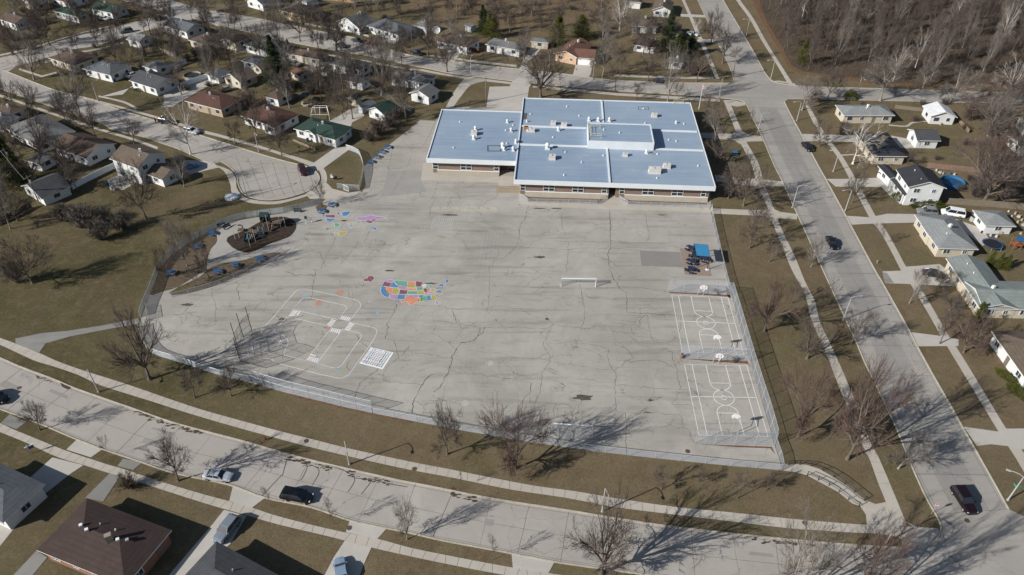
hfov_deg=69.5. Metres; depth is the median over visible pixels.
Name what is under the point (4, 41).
bare tree
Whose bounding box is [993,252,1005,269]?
cedar tree
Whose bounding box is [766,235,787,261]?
bare tree
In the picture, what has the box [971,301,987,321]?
cedar tree
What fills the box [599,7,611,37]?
yard tree
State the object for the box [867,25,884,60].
forest tree
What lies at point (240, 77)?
yard tree
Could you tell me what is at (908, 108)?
garden fence
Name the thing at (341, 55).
yard tree
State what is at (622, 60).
yard tree
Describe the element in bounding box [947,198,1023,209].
garden fence
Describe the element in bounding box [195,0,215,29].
yard tree
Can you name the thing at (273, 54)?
evergreen tree
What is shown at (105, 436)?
bare tree
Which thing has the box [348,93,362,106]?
shed
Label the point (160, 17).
parked car
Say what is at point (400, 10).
yard tree
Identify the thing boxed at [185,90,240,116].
house
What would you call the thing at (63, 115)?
bare tree
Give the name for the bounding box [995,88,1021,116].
yard tree
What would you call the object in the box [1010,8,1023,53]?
forest tree
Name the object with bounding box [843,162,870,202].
bare tree
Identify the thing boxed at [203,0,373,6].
power line
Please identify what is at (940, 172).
yard clutter
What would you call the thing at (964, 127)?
yard shrub
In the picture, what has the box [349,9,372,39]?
bare tree
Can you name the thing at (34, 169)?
yard tree
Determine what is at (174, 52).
yard tree
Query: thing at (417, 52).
parked car
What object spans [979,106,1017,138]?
yard tree
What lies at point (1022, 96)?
bare tree
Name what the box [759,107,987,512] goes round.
worn lanes
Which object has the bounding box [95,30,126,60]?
yard tree
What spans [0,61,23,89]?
street corner
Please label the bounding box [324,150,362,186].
lawn patch
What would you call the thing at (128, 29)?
parked car
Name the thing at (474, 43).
house
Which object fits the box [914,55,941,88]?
yard tree
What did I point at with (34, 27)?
yard tree
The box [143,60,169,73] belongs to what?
garage
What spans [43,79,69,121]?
yard tree
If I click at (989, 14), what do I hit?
forest tree
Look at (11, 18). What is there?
house
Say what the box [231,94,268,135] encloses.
bare tree
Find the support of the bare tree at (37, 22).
on the ground at (84, 282)
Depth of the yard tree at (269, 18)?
264.14 m
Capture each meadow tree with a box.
[467,0,477,14]
[515,0,531,22]
[523,0,539,16]
[541,0,550,10]
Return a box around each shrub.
[0,23,14,40]
[0,258,26,282]
[47,200,74,221]
[59,199,99,228]
[82,217,112,241]
[93,1,107,15]
[94,205,111,221]
[105,208,133,230]
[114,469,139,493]
[136,62,143,68]
[140,46,146,56]
[180,83,191,90]
[181,53,191,60]
[188,46,199,56]
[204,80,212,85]
[233,87,263,109]
[298,79,318,94]
[308,100,319,106]
[316,14,328,20]
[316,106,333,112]
[359,128,378,144]
[360,116,390,135]
[376,110,403,127]
[388,104,406,120]
[677,54,712,74]
[808,89,824,101]
[834,121,851,134]
[909,114,921,121]
[916,99,925,105]
[938,97,950,104]
[956,184,964,190]
[961,137,972,144]
[962,123,971,129]
[963,174,976,180]
[967,178,987,196]
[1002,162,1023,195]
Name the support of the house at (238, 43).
on the ground at (84, 282)
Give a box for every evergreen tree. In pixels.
[0,138,37,189]
[261,34,291,89]
[475,5,489,36]
[656,9,676,53]
[664,32,691,61]
[683,33,700,56]
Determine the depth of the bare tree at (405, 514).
106.77 m
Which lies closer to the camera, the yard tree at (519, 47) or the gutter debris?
the gutter debris
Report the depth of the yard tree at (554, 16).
266.60 m
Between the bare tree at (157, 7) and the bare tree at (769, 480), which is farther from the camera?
the bare tree at (157, 7)
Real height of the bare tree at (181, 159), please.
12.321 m
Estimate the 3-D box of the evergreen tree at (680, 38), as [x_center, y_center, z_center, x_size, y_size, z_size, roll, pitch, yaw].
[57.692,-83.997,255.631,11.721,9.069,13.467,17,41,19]
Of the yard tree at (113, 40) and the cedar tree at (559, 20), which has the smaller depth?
the yard tree at (113, 40)
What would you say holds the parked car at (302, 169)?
on the cul de sac street at (107, 117)
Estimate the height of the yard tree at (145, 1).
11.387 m
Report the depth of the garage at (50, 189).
182.50 m
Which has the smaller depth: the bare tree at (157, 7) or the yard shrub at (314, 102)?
the yard shrub at (314, 102)
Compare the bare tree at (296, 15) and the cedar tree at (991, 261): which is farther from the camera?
the bare tree at (296, 15)
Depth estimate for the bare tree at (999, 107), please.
206.30 m
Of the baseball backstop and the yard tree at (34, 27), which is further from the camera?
the yard tree at (34, 27)
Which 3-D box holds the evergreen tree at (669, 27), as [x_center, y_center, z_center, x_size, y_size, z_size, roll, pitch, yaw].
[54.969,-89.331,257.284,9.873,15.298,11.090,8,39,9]
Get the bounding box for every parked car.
[0,391,9,404]
[100,15,109,20]
[119,26,132,33]
[125,71,136,77]
[155,15,166,20]
[157,116,174,124]
[180,162,199,170]
[183,125,199,134]
[201,468,233,482]
[212,513,241,543]
[219,85,235,91]
[279,485,313,504]
[297,163,307,175]
[333,556,348,574]
[351,37,363,42]
[364,40,375,45]
[410,49,422,55]
[653,77,667,82]
[686,31,698,36]
[801,141,813,151]
[825,236,837,249]
[916,206,938,214]
[922,268,945,277]
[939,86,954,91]
[940,206,965,217]
[950,484,977,514]
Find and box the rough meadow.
[410,0,650,28]
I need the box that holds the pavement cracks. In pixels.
[174,126,724,453]
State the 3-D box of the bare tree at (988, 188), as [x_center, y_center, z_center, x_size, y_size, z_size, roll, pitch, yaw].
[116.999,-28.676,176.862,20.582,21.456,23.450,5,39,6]
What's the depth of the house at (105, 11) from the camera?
287.56 m
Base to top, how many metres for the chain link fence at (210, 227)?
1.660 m
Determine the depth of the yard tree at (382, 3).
286.73 m
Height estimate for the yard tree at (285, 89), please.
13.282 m
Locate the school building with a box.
[426,98,715,202]
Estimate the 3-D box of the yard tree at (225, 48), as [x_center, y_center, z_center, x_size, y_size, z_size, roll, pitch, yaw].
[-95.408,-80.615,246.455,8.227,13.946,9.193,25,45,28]
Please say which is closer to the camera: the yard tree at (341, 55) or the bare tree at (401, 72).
the bare tree at (401, 72)
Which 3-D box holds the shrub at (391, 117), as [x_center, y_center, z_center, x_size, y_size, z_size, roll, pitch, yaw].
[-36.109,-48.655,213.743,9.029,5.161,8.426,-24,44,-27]
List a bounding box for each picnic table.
[166,270,175,275]
[212,268,222,274]
[255,255,264,260]
[684,266,697,273]
[685,245,695,251]
[685,258,697,264]
[688,252,700,259]
[698,256,710,262]
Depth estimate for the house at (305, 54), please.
251.65 m
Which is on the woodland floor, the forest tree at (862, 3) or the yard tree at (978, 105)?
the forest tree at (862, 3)
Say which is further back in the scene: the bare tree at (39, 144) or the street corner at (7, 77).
the street corner at (7, 77)
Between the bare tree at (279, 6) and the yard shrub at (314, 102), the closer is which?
the yard shrub at (314, 102)
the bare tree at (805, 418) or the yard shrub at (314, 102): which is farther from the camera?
the yard shrub at (314, 102)
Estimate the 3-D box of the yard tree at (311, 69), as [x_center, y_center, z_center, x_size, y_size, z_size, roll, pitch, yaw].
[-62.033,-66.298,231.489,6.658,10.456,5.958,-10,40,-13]
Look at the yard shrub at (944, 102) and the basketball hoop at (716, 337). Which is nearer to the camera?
the basketball hoop at (716, 337)
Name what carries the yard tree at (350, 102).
on the ground at (84, 282)
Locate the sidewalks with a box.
[0,0,1023,574]
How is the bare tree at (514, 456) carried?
on the ground at (84, 282)
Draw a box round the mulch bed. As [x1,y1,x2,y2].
[227,217,296,252]
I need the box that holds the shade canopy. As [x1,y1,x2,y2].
[691,243,709,270]
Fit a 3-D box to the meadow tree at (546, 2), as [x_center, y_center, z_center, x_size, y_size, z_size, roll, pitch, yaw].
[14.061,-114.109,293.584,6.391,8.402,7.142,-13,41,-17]
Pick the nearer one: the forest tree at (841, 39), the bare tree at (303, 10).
the forest tree at (841, 39)
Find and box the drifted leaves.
[283,216,773,451]
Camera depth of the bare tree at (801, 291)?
150.94 m
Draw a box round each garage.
[22,172,71,205]
[126,32,152,47]
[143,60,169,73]
[205,68,230,83]
[222,66,257,88]
[241,55,263,69]
[252,62,272,75]
[290,67,311,82]
[345,76,370,90]
[366,99,399,119]
[409,83,439,104]
[530,37,550,48]
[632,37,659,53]
[672,22,681,41]
[907,129,940,147]
[922,101,957,124]
[972,210,1016,233]
[1008,136,1023,154]
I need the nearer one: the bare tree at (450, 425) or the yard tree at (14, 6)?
the bare tree at (450, 425)
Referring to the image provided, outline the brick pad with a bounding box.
[680,248,710,275]
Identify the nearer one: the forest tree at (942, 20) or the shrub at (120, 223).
the shrub at (120, 223)
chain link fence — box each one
[137,322,251,381]
[138,197,321,316]
[170,248,282,295]
[247,368,371,409]
[346,145,363,187]
[372,408,783,467]
[519,193,606,202]
[619,195,709,207]
[667,279,733,292]
[681,345,752,361]
[695,430,778,445]
[711,205,731,291]
[732,284,778,439]
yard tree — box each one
[0,14,8,39]
[0,76,16,104]
[0,114,20,155]
[0,160,15,191]
[0,170,11,206]
[0,187,33,221]
[1,142,22,163]
[4,0,21,12]
[6,150,44,180]
[9,77,38,112]
[16,0,36,15]
[23,21,48,45]
[25,4,43,38]
[27,0,49,24]
[39,128,68,160]
[42,0,54,8]
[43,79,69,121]
[49,94,83,130]
[61,11,79,49]
[63,0,86,27]
[70,98,99,135]
[83,0,100,21]
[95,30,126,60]
[101,14,121,57]
[109,2,124,39]
[112,36,133,75]
[123,0,136,14]
[129,32,145,64]
[131,0,143,15]
[142,0,154,6]
[146,18,170,62]
[158,12,183,44]
[160,0,175,17]
[163,25,188,57]
[164,40,183,77]
[164,67,185,94]
[167,21,183,54]
[181,0,192,21]
[192,37,214,70]
[194,0,211,24]
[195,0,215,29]
[195,41,215,69]
[199,53,217,87]
[201,24,227,64]
[212,18,234,46]
[216,25,236,65]
[222,0,243,30]
[229,55,248,94]
[239,25,265,53]
[252,59,277,91]
[257,7,273,33]
[263,0,277,20]
[264,15,286,54]
[266,69,294,107]
[274,40,298,63]
[277,56,291,84]
[279,57,295,88]
[295,0,304,17]
[303,63,323,89]
[304,12,324,49]
[305,57,330,100]
[314,45,332,79]
[322,76,340,116]
[324,51,349,89]
[328,24,345,49]
[334,42,354,78]
[335,66,361,118]
[344,42,362,92]
[361,0,372,14]
[372,27,388,55]
[373,31,390,68]
[373,47,392,98]
[374,0,385,17]
[379,15,395,48]
[388,0,405,11]
[390,0,403,20]
[393,31,406,63]
[394,22,416,50]
[416,0,438,19]
[420,10,441,45]
[442,0,455,16]
[443,13,460,32]
[460,0,470,22]
[486,0,504,18]
[487,0,500,15]
[489,10,500,29]
[498,0,518,31]
[514,27,533,58]
[520,21,532,41]
[533,0,543,31]
[547,6,561,33]
[548,23,568,44]
[558,0,572,24]
[574,12,586,37]
[588,8,604,29]
[592,1,607,17]
[597,21,616,48]
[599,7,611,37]
[612,13,628,45]
[616,45,628,66]
[617,0,635,22]
[624,8,641,36]
[639,26,658,59]
[659,7,670,38]
[663,14,680,43]
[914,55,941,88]
[967,91,992,119]
[977,133,1009,165]
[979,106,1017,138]
[985,73,1012,102]
[990,108,1015,135]
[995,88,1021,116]
[1001,73,1023,107]
[1004,117,1023,161]
[1011,67,1023,93]
[1014,144,1023,169]
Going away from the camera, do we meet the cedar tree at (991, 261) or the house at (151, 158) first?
the cedar tree at (991, 261)
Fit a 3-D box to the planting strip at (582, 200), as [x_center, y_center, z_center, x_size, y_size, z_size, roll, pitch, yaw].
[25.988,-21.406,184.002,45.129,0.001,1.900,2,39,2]
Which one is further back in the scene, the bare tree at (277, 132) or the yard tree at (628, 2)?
the yard tree at (628, 2)
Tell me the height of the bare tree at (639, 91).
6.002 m
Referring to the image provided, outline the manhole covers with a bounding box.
[17,386,969,529]
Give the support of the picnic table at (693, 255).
on the brick pad
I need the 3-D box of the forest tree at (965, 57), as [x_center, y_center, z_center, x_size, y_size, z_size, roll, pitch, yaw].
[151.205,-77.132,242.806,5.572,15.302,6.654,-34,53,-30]
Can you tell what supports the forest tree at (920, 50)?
on the woodland floor
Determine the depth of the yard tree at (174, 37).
253.13 m
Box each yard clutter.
[935,169,955,174]
[981,230,1021,237]
[1007,210,1023,225]
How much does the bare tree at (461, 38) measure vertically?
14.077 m
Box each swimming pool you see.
[183,71,200,79]
[940,175,965,190]
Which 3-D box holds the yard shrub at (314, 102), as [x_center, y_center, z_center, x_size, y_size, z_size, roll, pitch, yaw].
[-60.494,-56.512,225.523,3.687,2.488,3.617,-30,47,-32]
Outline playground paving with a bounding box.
[139,107,781,469]
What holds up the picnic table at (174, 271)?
on the bare ground at (162, 284)
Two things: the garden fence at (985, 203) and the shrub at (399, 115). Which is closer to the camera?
the garden fence at (985, 203)
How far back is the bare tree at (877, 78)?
224.47 m
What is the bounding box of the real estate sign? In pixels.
[24,443,33,453]
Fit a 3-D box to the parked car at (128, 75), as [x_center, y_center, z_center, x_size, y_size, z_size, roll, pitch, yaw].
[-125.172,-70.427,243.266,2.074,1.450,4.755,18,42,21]
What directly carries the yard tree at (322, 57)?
on the ground at (84, 282)
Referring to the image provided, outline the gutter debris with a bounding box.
[35,194,815,546]
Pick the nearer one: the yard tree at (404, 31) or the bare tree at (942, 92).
the bare tree at (942, 92)
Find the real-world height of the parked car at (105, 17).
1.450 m
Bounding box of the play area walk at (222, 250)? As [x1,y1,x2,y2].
[160,211,314,294]
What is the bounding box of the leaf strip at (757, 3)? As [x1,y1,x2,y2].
[752,0,1009,86]
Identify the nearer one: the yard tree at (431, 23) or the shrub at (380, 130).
the shrub at (380, 130)
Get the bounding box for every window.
[20,501,32,513]
[53,192,60,198]
[136,568,144,574]
[432,163,437,168]
[460,164,471,169]
[494,165,498,170]
[543,185,554,190]
[572,186,583,191]
[601,187,606,192]
[619,188,624,193]
[642,189,653,194]
[671,190,683,195]
[700,191,706,196]
[912,188,920,192]
[942,249,950,253]
[986,309,994,313]
[994,227,1002,230]
[994,339,999,348]
[1015,369,1021,379]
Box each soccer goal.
[550,423,592,440]
[561,276,595,286]
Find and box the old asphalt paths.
[1,272,893,574]
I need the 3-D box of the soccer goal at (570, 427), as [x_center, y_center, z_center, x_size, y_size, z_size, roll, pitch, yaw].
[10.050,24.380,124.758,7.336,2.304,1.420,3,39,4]
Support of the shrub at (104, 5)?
on the ground at (84, 282)
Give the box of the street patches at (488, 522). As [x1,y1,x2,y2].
[0,144,956,561]
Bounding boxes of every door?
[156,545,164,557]
[501,165,507,169]
[577,58,589,64]
[1003,355,1009,366]
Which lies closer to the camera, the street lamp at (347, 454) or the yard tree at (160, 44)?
the street lamp at (347, 454)
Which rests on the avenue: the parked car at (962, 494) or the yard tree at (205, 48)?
the parked car at (962, 494)
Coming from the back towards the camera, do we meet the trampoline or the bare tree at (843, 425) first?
the trampoline
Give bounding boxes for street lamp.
[86,369,99,392]
[344,441,350,464]
[601,488,610,512]
[842,295,862,320]
[885,520,916,543]
[1006,468,1023,500]
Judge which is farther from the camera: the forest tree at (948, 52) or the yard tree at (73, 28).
the yard tree at (73, 28)
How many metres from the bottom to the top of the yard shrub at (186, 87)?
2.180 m
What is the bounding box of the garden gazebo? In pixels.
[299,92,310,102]
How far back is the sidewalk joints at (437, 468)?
118.18 m
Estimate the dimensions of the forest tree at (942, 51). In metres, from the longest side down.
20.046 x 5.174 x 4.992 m
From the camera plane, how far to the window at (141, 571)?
103.92 m
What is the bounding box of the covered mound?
[224,193,238,200]
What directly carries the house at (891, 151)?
on the ground at (84, 282)
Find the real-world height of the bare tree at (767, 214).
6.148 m
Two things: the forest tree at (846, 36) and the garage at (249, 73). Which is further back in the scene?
the forest tree at (846, 36)
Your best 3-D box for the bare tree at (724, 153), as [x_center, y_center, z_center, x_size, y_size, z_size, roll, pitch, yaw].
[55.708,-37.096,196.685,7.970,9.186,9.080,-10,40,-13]
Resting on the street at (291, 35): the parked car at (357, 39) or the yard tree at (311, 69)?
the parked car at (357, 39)
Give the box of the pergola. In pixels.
[311,105,329,119]
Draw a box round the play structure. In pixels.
[233,212,285,246]
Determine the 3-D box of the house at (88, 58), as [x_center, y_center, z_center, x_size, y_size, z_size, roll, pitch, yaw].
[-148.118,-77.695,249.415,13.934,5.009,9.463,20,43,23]
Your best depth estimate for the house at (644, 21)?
276.63 m
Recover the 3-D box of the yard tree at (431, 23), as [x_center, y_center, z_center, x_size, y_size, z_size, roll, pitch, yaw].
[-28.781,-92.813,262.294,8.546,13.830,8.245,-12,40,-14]
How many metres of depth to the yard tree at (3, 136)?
196.11 m
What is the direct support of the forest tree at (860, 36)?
on the woodland floor
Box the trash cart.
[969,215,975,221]
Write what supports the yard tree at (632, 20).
on the ground at (84, 282)
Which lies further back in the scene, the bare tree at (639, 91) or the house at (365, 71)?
the house at (365, 71)
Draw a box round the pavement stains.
[181,208,662,412]
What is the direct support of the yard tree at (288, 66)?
on the ground at (84, 282)
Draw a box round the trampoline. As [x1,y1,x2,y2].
[982,238,1002,249]
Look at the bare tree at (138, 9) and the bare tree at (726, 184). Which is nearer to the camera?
the bare tree at (726, 184)
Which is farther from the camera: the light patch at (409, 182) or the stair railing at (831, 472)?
the light patch at (409, 182)
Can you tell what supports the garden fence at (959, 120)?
on the ground at (84, 282)
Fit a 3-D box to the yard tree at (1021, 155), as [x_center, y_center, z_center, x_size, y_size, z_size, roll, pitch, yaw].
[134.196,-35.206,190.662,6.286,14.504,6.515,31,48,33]
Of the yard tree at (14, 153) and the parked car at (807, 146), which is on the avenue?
the parked car at (807, 146)
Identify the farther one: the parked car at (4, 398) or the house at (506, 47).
the house at (506, 47)
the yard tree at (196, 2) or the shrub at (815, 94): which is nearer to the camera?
the shrub at (815, 94)
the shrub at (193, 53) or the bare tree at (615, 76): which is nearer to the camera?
the bare tree at (615, 76)
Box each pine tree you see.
[480,12,503,39]
[570,14,597,39]
[793,39,815,64]
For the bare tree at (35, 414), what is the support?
on the ground at (84, 282)
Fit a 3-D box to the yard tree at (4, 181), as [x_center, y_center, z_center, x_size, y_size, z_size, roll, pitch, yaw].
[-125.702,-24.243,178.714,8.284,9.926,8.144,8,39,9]
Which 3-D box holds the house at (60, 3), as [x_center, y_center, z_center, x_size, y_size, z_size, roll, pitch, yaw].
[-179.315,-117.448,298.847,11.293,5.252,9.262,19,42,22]
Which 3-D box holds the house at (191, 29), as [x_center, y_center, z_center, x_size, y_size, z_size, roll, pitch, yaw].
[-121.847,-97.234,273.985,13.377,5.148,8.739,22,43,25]
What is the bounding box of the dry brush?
[410,0,643,20]
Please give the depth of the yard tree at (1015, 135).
196.31 m
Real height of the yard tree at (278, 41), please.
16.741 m
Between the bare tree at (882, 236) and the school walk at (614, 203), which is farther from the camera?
the school walk at (614, 203)
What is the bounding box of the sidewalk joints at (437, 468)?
[1,140,896,573]
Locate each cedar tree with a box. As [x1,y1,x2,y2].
[548,14,566,46]
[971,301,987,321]
[985,250,996,266]
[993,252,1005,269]
[1001,254,1012,271]
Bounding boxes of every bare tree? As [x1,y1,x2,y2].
[0,22,18,54]
[0,23,51,79]
[0,103,58,156]
[0,179,16,228]
[0,231,58,283]
[15,399,46,430]
[19,7,61,45]
[42,149,91,191]
[48,49,97,114]
[54,107,78,127]
[58,153,81,190]
[77,12,108,44]
[91,298,176,384]
[96,434,109,457]
[106,152,161,219]
[114,115,144,143]
[133,3,160,34]
[139,0,171,25]
[141,426,194,481]
[150,240,171,277]
[154,87,207,154]
[158,207,190,266]
[163,146,191,186]
[173,367,204,397]
[181,224,210,277]
[182,264,197,285]
[191,0,216,8]
[207,362,243,397]
[224,25,238,42]
[224,119,241,144]
[228,1,250,27]
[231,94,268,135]
[250,21,271,57]
[264,0,290,20]
[264,110,292,155]
[279,0,313,41]
[291,0,316,28]
[301,177,325,206]
[307,0,351,51]
[315,81,331,101]
[322,497,336,522]
[331,78,350,106]
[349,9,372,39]
[356,31,402,95]
[388,60,413,121]
[391,498,418,539]
[409,6,443,54]
[429,396,464,460]
[431,30,459,71]
[449,22,472,60]
[475,389,558,481]
[489,533,497,556]
[512,37,573,97]
[548,477,641,574]
[586,34,625,76]
[605,53,628,90]
[609,0,633,29]
[628,7,662,54]
[635,81,644,98]
[637,45,667,80]
[651,463,669,489]
[658,39,691,101]
[690,51,716,81]
[692,14,704,31]
[696,464,708,482]
[700,3,725,43]
[701,91,725,124]
[703,104,728,143]
[705,130,736,163]
[707,21,744,62]
[717,170,746,198]
[719,147,776,205]
[730,464,754,498]
[738,201,773,248]
[743,271,806,332]
[744,108,755,122]
[749,208,774,227]
[761,468,777,491]
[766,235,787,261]
[767,496,866,574]
[778,349,847,442]
[787,277,809,302]
[790,313,842,363]
[795,72,826,110]
[805,235,832,266]
[812,115,833,146]
[816,64,850,98]
[818,276,843,305]
[828,351,927,468]
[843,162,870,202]
[844,106,890,167]
[845,306,881,343]
[846,394,886,434]
[846,507,926,574]
[860,53,912,100]
[873,221,887,245]
[885,428,939,471]
[906,147,915,164]
[909,266,934,303]
[932,265,962,288]
[934,304,968,343]
[936,64,990,102]
[936,286,970,310]
[943,303,995,355]
[948,119,1023,206]
[958,87,997,118]
[968,86,1023,140]
[969,127,1023,169]
[992,50,1023,95]
[1015,86,1023,109]
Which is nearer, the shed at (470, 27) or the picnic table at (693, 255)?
the picnic table at (693, 255)
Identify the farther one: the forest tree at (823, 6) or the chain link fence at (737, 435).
the forest tree at (823, 6)
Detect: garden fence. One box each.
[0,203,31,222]
[70,162,114,190]
[169,59,186,69]
[180,72,207,87]
[292,138,315,149]
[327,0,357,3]
[471,46,483,52]
[894,105,923,111]
[926,162,1011,175]
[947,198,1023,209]
[957,117,969,132]
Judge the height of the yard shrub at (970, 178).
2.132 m
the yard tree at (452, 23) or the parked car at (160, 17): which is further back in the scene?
the parked car at (160, 17)
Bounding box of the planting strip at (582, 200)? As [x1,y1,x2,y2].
[527,197,706,204]
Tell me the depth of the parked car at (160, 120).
215.70 m
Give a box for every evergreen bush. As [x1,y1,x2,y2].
[843,90,859,100]
[891,191,900,201]
[908,200,948,209]
[994,366,1020,386]
[1005,382,1023,400]
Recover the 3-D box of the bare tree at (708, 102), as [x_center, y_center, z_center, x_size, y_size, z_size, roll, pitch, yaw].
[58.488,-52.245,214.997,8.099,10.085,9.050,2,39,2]
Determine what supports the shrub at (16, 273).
on the ground at (84, 282)
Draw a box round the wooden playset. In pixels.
[1009,237,1023,249]
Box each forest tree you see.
[770,0,784,27]
[780,1,800,45]
[783,0,800,50]
[792,0,806,36]
[802,0,819,22]
[803,0,816,33]
[805,30,822,68]
[807,1,830,49]
[811,19,822,60]
[814,0,833,31]
[816,14,827,43]
[822,20,837,57]
[828,0,848,37]
[831,9,859,64]
[834,4,856,46]
[835,0,849,28]
[841,12,860,54]
[846,0,859,29]
[850,23,868,61]
[852,0,866,34]
[860,0,879,14]
[861,0,881,28]
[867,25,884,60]
[870,0,891,56]
[871,0,886,31]
[871,4,889,48]
[871,16,904,72]
[884,23,909,73]
[887,0,903,39]
[887,9,905,47]
[888,0,912,27]
[889,36,911,78]
[897,19,914,65]
[906,0,932,46]
[908,26,932,67]
[909,0,927,30]
[923,26,941,71]
[926,9,958,66]
[928,8,945,34]
[929,9,954,47]
[930,25,956,80]
[935,14,965,62]
[941,26,963,77]
[947,8,968,40]
[949,0,963,20]
[949,0,964,19]
[956,0,977,33]
[958,6,982,53]
[960,32,985,73]
[962,0,980,30]
[965,24,982,53]
[971,0,990,31]
[979,0,998,31]
[979,23,1010,70]
[980,0,1001,26]
[988,20,1014,49]
[991,22,1016,69]
[993,0,1016,34]
[995,0,1018,35]
[999,0,1023,35]
[1009,0,1023,24]
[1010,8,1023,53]
[1018,46,1023,66]
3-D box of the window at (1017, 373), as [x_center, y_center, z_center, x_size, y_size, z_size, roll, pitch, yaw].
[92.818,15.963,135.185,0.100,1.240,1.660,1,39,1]
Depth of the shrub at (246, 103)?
223.67 m
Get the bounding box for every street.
[0,8,192,69]
[0,359,901,574]
[6,72,318,199]
[123,0,720,97]
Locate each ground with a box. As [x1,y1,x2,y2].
[0,0,1023,574]
[150,203,327,294]
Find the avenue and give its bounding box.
[698,0,1023,574]
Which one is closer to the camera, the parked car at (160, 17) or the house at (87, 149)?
the house at (87, 149)
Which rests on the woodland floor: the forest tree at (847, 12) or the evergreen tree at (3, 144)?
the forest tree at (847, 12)
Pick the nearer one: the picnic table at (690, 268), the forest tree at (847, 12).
the picnic table at (690, 268)
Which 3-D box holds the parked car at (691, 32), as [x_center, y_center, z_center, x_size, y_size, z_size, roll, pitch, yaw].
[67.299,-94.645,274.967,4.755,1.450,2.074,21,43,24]
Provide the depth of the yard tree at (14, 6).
285.70 m
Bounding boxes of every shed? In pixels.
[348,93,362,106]
[356,98,375,113]
[464,23,475,31]
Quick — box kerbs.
[0,0,1023,574]
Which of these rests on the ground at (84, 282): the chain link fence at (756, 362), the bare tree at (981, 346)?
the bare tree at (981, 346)
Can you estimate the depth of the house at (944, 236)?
167.56 m
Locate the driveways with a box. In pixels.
[0,14,1023,574]
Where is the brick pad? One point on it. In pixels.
(700, 266)
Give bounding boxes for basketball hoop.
[698,285,706,294]
[712,335,720,353]
[712,353,723,363]
[730,414,740,434]
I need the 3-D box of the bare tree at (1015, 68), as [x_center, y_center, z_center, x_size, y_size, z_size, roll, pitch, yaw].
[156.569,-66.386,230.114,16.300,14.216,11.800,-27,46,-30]
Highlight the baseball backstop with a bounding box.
[230,307,264,367]
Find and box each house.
[0,12,31,29]
[0,102,26,119]
[0,111,19,131]
[0,463,46,529]
[4,114,75,170]
[23,0,49,11]
[37,498,171,574]
[49,49,98,72]
[53,0,88,6]
[53,6,90,22]
[54,132,115,165]
[82,59,132,81]
[91,1,128,18]
[109,144,180,186]
[129,70,178,95]
[162,17,204,38]
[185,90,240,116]
[185,541,277,574]
[188,32,248,50]
[241,104,299,135]
[244,37,290,56]
[247,0,277,10]
[263,90,291,105]
[279,3,321,21]
[286,47,329,65]
[293,117,352,147]
[296,0,318,5]
[331,57,371,75]
[340,11,417,40]
[392,70,435,88]
[414,20,435,33]
[436,33,480,54]
[485,38,526,56]
[555,38,595,64]
[629,0,642,8]
[632,16,657,33]
[652,0,673,17]
[668,56,682,68]
[835,104,894,122]
[856,132,907,163]
[878,164,946,205]
[914,214,978,256]
[944,254,1023,318]
[989,331,1023,388]
[1015,117,1023,135]
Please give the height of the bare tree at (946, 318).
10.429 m
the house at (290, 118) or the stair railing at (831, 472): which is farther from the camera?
the house at (290, 118)
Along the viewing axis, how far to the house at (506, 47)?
259.31 m
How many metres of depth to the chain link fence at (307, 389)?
130.34 m
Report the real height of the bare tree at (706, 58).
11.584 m
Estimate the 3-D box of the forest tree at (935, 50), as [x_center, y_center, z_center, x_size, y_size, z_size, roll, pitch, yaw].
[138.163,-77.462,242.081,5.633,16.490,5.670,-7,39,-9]
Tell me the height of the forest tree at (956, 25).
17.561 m
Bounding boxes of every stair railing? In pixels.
[788,460,866,500]
[807,471,860,506]
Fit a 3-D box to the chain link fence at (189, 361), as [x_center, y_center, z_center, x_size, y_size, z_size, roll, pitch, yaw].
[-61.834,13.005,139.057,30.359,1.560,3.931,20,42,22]
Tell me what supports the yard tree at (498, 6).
on the rough meadow
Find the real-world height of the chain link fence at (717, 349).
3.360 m
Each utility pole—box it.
[0,147,19,183]
[23,175,39,202]
[139,21,150,51]
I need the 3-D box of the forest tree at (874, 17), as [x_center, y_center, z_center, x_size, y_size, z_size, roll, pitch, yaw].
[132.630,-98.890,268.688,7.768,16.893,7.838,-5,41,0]
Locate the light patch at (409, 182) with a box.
[381,171,425,196]
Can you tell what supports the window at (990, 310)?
in the house at (980, 283)
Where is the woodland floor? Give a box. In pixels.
[760,0,1023,84]
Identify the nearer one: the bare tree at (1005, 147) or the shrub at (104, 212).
the shrub at (104, 212)
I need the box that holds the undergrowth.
[759,0,1023,83]
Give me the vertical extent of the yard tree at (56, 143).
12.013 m
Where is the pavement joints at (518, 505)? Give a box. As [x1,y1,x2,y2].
[0,3,1004,574]
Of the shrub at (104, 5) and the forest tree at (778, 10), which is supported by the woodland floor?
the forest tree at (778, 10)
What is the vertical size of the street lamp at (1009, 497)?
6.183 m
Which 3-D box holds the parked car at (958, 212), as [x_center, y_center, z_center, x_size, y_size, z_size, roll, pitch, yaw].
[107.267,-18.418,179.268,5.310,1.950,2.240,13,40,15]
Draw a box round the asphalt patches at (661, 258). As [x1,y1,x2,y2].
[640,251,682,266]
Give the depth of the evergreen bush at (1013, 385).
133.38 m
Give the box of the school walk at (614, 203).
[421,163,709,211]

